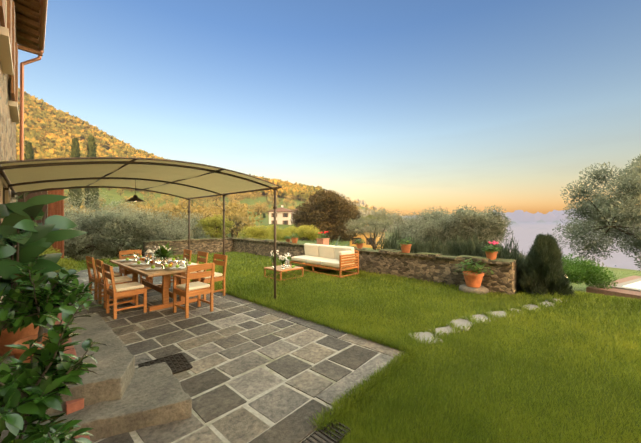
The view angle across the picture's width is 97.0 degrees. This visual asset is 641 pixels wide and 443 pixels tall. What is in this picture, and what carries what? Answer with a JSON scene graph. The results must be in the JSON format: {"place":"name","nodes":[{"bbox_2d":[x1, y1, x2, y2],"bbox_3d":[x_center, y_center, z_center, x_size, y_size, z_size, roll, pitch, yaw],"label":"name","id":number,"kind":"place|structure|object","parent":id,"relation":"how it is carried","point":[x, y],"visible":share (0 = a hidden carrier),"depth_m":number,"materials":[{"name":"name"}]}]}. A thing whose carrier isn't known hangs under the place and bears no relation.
{"place":"outdoors","nodes":[
{"label":"outdoors","id":0,"kind":"place"},
{"bbox_2d":[16,112,640,442],"bbox_3d":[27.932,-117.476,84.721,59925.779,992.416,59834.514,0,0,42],"label":"ground","id":1,"kind":"structure","parent":0,"point":[526,227],"depth_m":19.14,"materials":[{"name":"green plant"}]},
{"bbox_2d":[24,141,33,159],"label":"cypress","id":2,"kind":"object","parent":1,"relation":"on","point":[29,153],"visible":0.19,"depth_m":73.28,"materials":[{"name":"green plant"}]},
{"bbox_2d":[0,0,63,302],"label":"house","id":3,"kind":"structure","parent":1,"relation":"on","point":[22,25],"depth_m":6.93,"materials":[{"name":"stone"}]},
{"bbox_2d":[17,188,63,257],"bbox_3d":[-8.732,0.261,8.888,0.166,2.800,1.049,0,0,53],"label":"shutter","id":4,"kind":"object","parent":3,"relation":"in","point":[56,208],"depth_m":9.06,"materials":[{"name":"brown wood"}]},
{"bbox_2d":[16,190,91,219],"bbox_3d":[-16.213,0.276,15.470,6.308,5.556,6.055,0,0,42],"label":"olive tree","id":5,"kind":"object","parent":1,"relation":"on","point":[69,205],"visible":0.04,"depth_m":16.58,"materials":[{"name":"green plant"}]},
{"bbox_2d":[47,207,82,244],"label":"olive tree","id":6,"kind":"object","parent":1,"relation":"on","point":[67,216],"depth_m":12.45,"materials":[{"name":"green plant"}]},
{"bbox_2d":[68,137,83,206],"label":"cypress","id":7,"kind":"object","parent":1,"relation":"on","point":[75,148],"visible":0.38,"depth_m":78.18,"materials":[{"name":"green plant"}]},
{"bbox_2d":[47,209,131,260],"bbox_3d":[-12.011,1.145,13.458,5.378,3.759,5.046,0,0,42],"label":"bush","id":8,"kind":"object","parent":1,"relation":"on","point":[70,247],"visible":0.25,"depth_m":13.05,"materials":[{"name":"green plant"}]},
{"bbox_2d":[84,135,99,209],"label":"cypress","id":9,"kind":"object","parent":1,"relation":"on","point":[91,147],"visible":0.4,"depth_m":83.12,"materials":[{"name":"green plant"}]},
{"bbox_2d":[70,189,144,257],"bbox_3d":[-13.632,0.608,17.671,5.405,4.922,6.187,0,0,-19],"label":"olive tree","id":10,"kind":"object","parent":1,"relation":"on","point":[122,209],"visible":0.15,"depth_m":17.03,"materials":[{"name":"green plant"}]},
{"bbox_2d":[72,207,154,257],"bbox_3d":[-9.947,0.687,13.916,3.406,2.886,3.312,0,0,4],"label":"olive tree","id":11,"kind":"object","parent":1,"relation":"on","point":[109,223],"visible":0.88,"depth_m":13.11,"materials":[{"name":"green plant"}]},
{"bbox_2d":[81,208,193,257],"bbox_3d":[-9.936,1.165,15.651,5.400,3.737,5.000,0,0,42],"label":"olive tree","id":12,"kind":"object","parent":1,"relation":"on","point":[175,234],"visible":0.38,"depth_m":14.73,"materials":[{"name":"green plant"}]},
{"bbox_2d":[0,157,281,298],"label":"pergola frame","id":13,"kind":"object","parent":1,"relation":"on","point":[183,179],"visible":0.96,"depth_m":5.60,"materials":[{"name":"fabric"}]},
{"bbox_2d":[16,188,308,237],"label":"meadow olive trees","id":14,"kind":"object","parent":1,"relation":"on","point":[237,214],"depth_m":55.89,"materials":[{"name":"green"}]},
{"bbox_2d":[16,88,324,200],"bbox_3d":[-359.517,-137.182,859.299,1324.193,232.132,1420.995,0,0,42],"label":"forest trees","id":15,"kind":"object","parent":1,"relation":"on","point":[45,136],"visible":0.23,"depth_m":296.43,"materials":[{"name":"plant"}]},
{"bbox_2d":[146,210,210,240],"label":"olive tree","id":16,"kind":"object","parent":1,"relation":"on","point":[196,234],"visible":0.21,"depth_m":17.24,"materials":[{"name":"green plant"}]},
{"bbox_2d":[195,214,234,237],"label":"bush","id":17,"kind":"object","parent":1,"relation":"on","point":[214,224],"visible":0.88,"depth_m":16.78,"materials":[{"name":"green plant"}]},
{"bbox_2d":[48,268,388,442],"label":"paving joints","id":18,"kind":"object","parent":1,"relation":"on","point":[135,436],"visible":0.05,"depth_m":3.47,"materials":[{"name":"grey concrete"}]},
{"bbox_2d":[39,267,404,442],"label":"patio slabs","id":19,"kind":"structure","parent":18,"relation":"on","point":[242,425],"depth_m":3.36,"materials":[{"name":"grey stone"}]},
{"bbox_2d":[39,245,79,278],"bbox_3d":[-6.607,1.043,6.859,1.193,0.898,1.206,0,0,-21],"label":"euonymus shrub","id":20,"kind":"object","parent":19,"relation":"on","point":[65,263],"visible":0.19,"depth_m":6.89,"materials":[{"name":"green plant"}]},
{"bbox_2d":[0,313,191,442],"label":"stone steps","id":21,"kind":"structure","parent":19,"relation":"on","point":[119,394],"depth_m":2.44,"materials":[{"name":"stone"}]},
{"bbox_2d":[0,192,87,321],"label":"plant leaves","id":22,"kind":"object","parent":21,"relation":"on","point":[26,234],"visible":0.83,"depth_m":2.98,"materials":[{"name":"green plant"}]},
{"bbox_2d":[0,261,105,341],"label":"lemon tree","id":23,"kind":"object","parent":21,"relation":"on","point":[43,296],"visible":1,"depth_m":2.46,"materials":[{"name":"green plant"}]},
{"bbox_2d":[0,300,106,442],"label":"lemon tree","id":24,"kind":"object","parent":21,"relation":"on","point":[33,390],"visible":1,"depth_m":1.68,"materials":[{"name":"green plant"}]},
{"bbox_2d":[86,256,120,299],"bbox_3d":[-4.741,1.194,6.223,0.500,0.895,0.554,0,0,39],"label":"dining chair","id":25,"kind":"object","parent":19,"relation":"on","point":[94,276],"visible":0.44,"depth_m":6.01,"materials":[{"name":"brown wood"}]},
{"bbox_2d":[95,259,134,307],"bbox_3d":[-4.114,1.194,5.676,0.500,0.895,0.555,0,0,42],"label":"dining chair","id":26,"kind":"object","parent":19,"relation":"on","point":[118,280],"visible":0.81,"depth_m":5.61,"materials":[{"name":"brown wood"}]},
{"bbox_2d":[102,264,146,318],"bbox_3d":[-3.508,1.194,5.079,0.513,0.895,0.566,0,0,42],"label":"dining chair","id":27,"kind":"object","parent":19,"relation":"on","point":[114,291],"visible":1,"depth_m":4.99,"materials":[{"name":"brown wood"}]},
{"bbox_2d":[119,250,146,283],"bbox_3d":[-4.768,1.194,7.224,0.554,0.895,0.510,0,0,42],"label":"dining chair","id":28,"kind":"object","parent":19,"relation":"on","point":[125,272],"visible":0.52,"depth_m":7.28,"materials":[{"name":"brown wood"}]},
{"bbox_2d":[109,242,200,310],"bbox_3d":[-3.603,1.048,6.243,2.750,1.227,1.166,0,0,42],"label":"dining table","id":29,"kind":"object","parent":19,"relation":"on","point":[150,265],"visible":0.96,"depth_m":5.78,"materials":[{"name":"brown wood"}]},
{"bbox_2d":[169,249,191,287],"bbox_3d":[-3.716,1.194,7.376,0.554,0.895,0.500,0,0,-43],"label":"dining chair","id":30,"kind":"object","parent":19,"relation":"on","point":[187,251],"visible":0.19,"depth_m":7.38,"materials":[{"name":"brown wood"}]},
{"bbox_2d":[176,251,207,284],"bbox_3d":[-3.067,1.194,6.793,0.512,0.895,0.565,0,0,42],"label":"dining chair","id":31,"kind":"object","parent":19,"relation":"on","point":[203,254],"visible":0.23,"depth_m":6.86,"materials":[{"name":"brown wood"}]},
{"bbox_2d":[173,263,214,317],"bbox_3d":[-2.288,1.194,5.130,0.554,0.895,0.510,0,0,39],"label":"dining chair","id":32,"kind":"object","parent":19,"relation":"on","point":[198,288],"visible":1,"depth_m":5.03,"materials":[{"name":"brown wood"}]},
{"bbox_2d":[192,254,227,299],"bbox_3d":[-2.429,1.194,6.238,0.500,0.895,0.554,0,0,39],"label":"dining chair","id":33,"kind":"object","parent":19,"relation":"on","point":[218,277],"visible":0.62,"depth_m":6.23,"materials":[{"name":"brown wood"}]},
{"bbox_2d":[138,352,350,442],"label":"drain grates","id":34,"kind":"object","parent":19,"relation":"on","point":[177,363],"visible":0.58,"depth_m":3.15,"materials":[{"name":"black metal"}]},
{"bbox_2d":[237,225,271,239],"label":"sunlit shrub","id":35,"kind":"object","parent":1,"relation":"on","point":[254,232],"visible":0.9,"depth_m":29.98,"materials":[{"name":"yellow plant"}]},
{"bbox_2d":[265,224,290,241],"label":"sunlit shrub","id":36,"kind":"object","parent":1,"relation":"on","point":[280,235],"visible":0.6,"depth_m":33.53,"materials":[{"name":"yellow plant"}]},
{"bbox_2d":[267,205,295,224],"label":"white villa","id":37,"kind":"object","parent":1,"relation":"on","point":[284,216],"visible":0.46,"depth_m":94.53,"materials":[{"name":"white paint"}]},
{"bbox_2d":[264,250,303,280],"bbox_3d":[-1.121,1.287,8.658,0.860,0.829,0.860,0,0,-44],"label":"coffee table","id":38,"kind":"object","parent":1,"relation":"on","point":[286,266],"visible":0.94,"depth_m":8.57,"materials":[{"name":"brown wood"}]},
{"bbox_2d":[281,226,304,239],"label":"sunlit shrub","id":39,"kind":"object","parent":1,"relation":"on","point":[291,230],"visible":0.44,"depth_m":37.54,"materials":[{"name":"yellow plant"}]},
{"bbox_2d":[183,192,415,224],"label":"olive trees","id":40,"kind":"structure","parent":1,"relation":"on","point":[236,197],"depth_m":226.06,"materials":[{"name":"plant"}]},
{"bbox_2d":[295,225,319,239],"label":"sunlit shrub","id":41,"kind":"object","parent":1,"relation":"on","point":[309,232],"visible":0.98,"depth_m":29.44,"materials":[{"name":"yellow plant"}]},
{"bbox_2d":[290,243,358,277],"bbox_3d":[0.064,1.240,9.556,0.880,0.863,2.422,0,0,-44],"label":"sofa","id":42,"kind":"object","parent":1,"relation":"on","point":[331,256],"visible":0.92,"depth_m":9.26,"materials":[{"name":"beige fabric"}]},
{"bbox_2d":[290,189,367,241],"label":"holm oak","id":43,"kind":"object","parent":1,"relation":"on","point":[330,212],"visible":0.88,"depth_m":53.54,"materials":[{"name":"brown"}]},
{"bbox_2d":[143,239,515,294],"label":"garden wall","id":44,"kind":"structure","parent":1,"relation":"on","point":[501,279],"depth_m":8.60,"materials":[{"name":"stone"}]},
{"bbox_2d":[144,237,515,264],"bbox_3d":[-1.578,0.957,10.497,14.243,0.127,4.802,0,0,42],"label":"wall coping","id":45,"kind":"object","parent":44,"relation":"on","point":[460,257],"visible":0.77,"depth_m":8.58,"materials":[{"name":"stone"}]},
{"bbox_2d":[312,236,346,245],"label":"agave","id":46,"kind":"object","parent":1,"relation":"on","point":[336,244],"visible":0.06,"depth_m":12.80,"materials":[{"name":"green plant"}]},
{"bbox_2d":[350,221,385,248],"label":"yellow farmhouse","id":47,"kind":"object","parent":1,"relation":"on","point":[366,244],"visible":0.31,"depth_m":58.42,"materials":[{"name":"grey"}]},
{"bbox_2d":[361,215,379,222],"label":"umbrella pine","id":48,"kind":"object","parent":1,"relation":"on","point":[368,216],"visible":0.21,"depth_m":83.50,"materials":[{"name":"green plant"}]},
{"bbox_2d":[343,207,399,249],"bbox_3d":[3.488,1.142,17.923,3.767,4.100,3.581,0,0,42],"label":"olive tree","id":49,"kind":"object","parent":1,"relation":"on","point":[376,226],"visible":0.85,"depth_m":17.55,"materials":[{"name":"green plant"}]},
{"bbox_2d":[376,228,411,249],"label":"rosemary bush","id":50,"kind":"object","parent":1,"relation":"on","point":[392,244],"visible":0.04,"depth_m":9.95,"materials":[{"name":"green plant"}]},
{"bbox_2d":[374,206,449,247],"bbox_3d":[4.526,1.247,13.041,3.659,3.857,3.712,0,0,42],"label":"olive tree","id":51,"kind":"object","parent":1,"relation":"on","point":[423,215],"visible":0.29,"depth_m":12.60,"materials":[{"name":"green plant"}]},
{"bbox_2d":[398,236,429,252],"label":"rosemary bush","id":52,"kind":"object","parent":1,"relation":"on","point":[417,247],"visible":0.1,"depth_m":9.11,"materials":[{"name":"green plant"}]},
{"bbox_2d":[402,207,454,244],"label":"olive tree","id":53,"kind":"object","parent":1,"relation":"on","point":[424,233],"visible":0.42,"depth_m":10.72,"materials":[{"name":"green plant"}]},
{"bbox_2d":[414,233,458,255],"bbox_3d":[3.624,1.067,8.638,1.662,1.538,1.714,0,0,-21],"label":"rosemary bush","id":54,"kind":"object","parent":1,"relation":"on","point":[439,249],"visible":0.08,"depth_m":8.58,"materials":[{"name":"green plant"}]},
{"bbox_2d":[426,210,513,251],"bbox_3d":[5.352,1.321,10.664,3.138,3.628,3.259,0,0,42],"label":"olive tree","id":55,"kind":"object","parent":1,"relation":"on","point":[451,239],"visible":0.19,"depth_m":10.01,"materials":[{"name":"green plant"}]},
{"bbox_2d":[449,232,490,256],"bbox_3d":[4.323,1.125,8.277,1.700,1.684,1.778,0,0,42],"label":"rosemary bush","id":56,"kind":"object","parent":1,"relation":"on","point":[465,247],"visible":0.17,"depth_m":8.08,"materials":[{"name":"green plant"}]},
{"bbox_2d":[431,205,512,244],"bbox_3d":[5.371,1.278,10.067,2.291,3.725,2.440,0,0,42],"label":"olive tree","id":57,"kind":"object","parent":1,"relation":"on","point":[485,222],"visible":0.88,"depth_m":9.54,"materials":[{"name":"green plant"}]},
{"bbox_2d":[459,284,488,294],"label":"stone slab","id":58,"kind":"structure","parent":1,"relation":"on","point":[466,289],"depth_m":6.66,"materials":[{"name":"stone"}]},
{"bbox_2d":[284,231,501,287],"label":"potted plants","id":59,"kind":"object","parent":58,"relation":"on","point":[473,279],"visible":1,"depth_m":6.97,"materials":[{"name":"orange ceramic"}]},
{"bbox_2d":[342,196,615,266],"bbox_3d":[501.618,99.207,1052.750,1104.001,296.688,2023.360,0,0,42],"label":"valley olive trees","id":60,"kind":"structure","parent":1,"relation":"on","point":[372,212],"depth_m":169.95,"materials":[{"name":"green plant"}]},
{"bbox_2d":[410,298,566,343],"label":"stepping stones","id":61,"kind":"object","parent":1,"relation":"on","point":[460,322],"visible":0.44,"depth_m":4.69,"materials":[{"name":"grey stone"}]},
{"bbox_2d":[476,233,539,291],"bbox_3d":[4.888,1.105,7.632,1.682,1.613,1.757,0,0,42],"label":"rosemary bush","id":62,"kind":"object","parent":1,"relation":"on","point":[504,253],"visible":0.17,"depth_m":7.38,"materials":[{"name":"green plant"}]},
{"bbox_2d":[510,249,541,288],"bbox_3d":[5.380,1.443,7.650,1.546,1.374,1.423,0,0,19],"label":"shrub","id":63,"kind":"object","parent":1,"relation":"on","point":[523,260],"visible":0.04,"depth_m":7.68,"materials":[{"name":"green plant"}]},
{"bbox_2d":[518,232,574,296],"bbox_3d":[5.320,0.991,6.693,1.073,1.463,1.144,0,0,42],"label":"conical shrub","id":64,"kind":"object","parent":1,"relation":"on","point":[543,265],"visible":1,"depth_m":6.51,"materials":[{"name":"green plant"}]},
{"bbox_2d":[561,253,617,289],"bbox_3d":[12.094,2.333,13.386,2.317,1.698,2.287,0,0,-10],"label":"lawn edge shrub","id":65,"kind":"object","parent":1,"relation":"on","point":[581,271],"visible":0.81,"depth_m":12.98,"materials":[{"name":"green plant"}]},
{"bbox_2d":[552,154,640,271],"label":"olive tree","id":66,"kind":"object","parent":1,"relation":"on","point":[617,215],"visible":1,"depth_m":8.74,"materials":[{"name":"green plant"}]},
{"bbox_2d":[586,276,640,299],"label":"pool terrace","id":67,"kind":"structure","parent":1,"relation":"on","point":[628,287],"depth_m":12.64,"materials":[{"name":"stone"}]},
{"bbox_2d":[18,0,640,215],"label":"sky","id":68,"kind":"structure","parent":0,"point":[403,105],"materials":[{"name":"blue"}]},
{"bbox_2d":[70,252,640,442],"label":"lawn grass","id":69,"kind":"structure","parent":0,"point":[378,380],"depth_m":3.55,"materials":[{"name":"green plant"}]}
]}

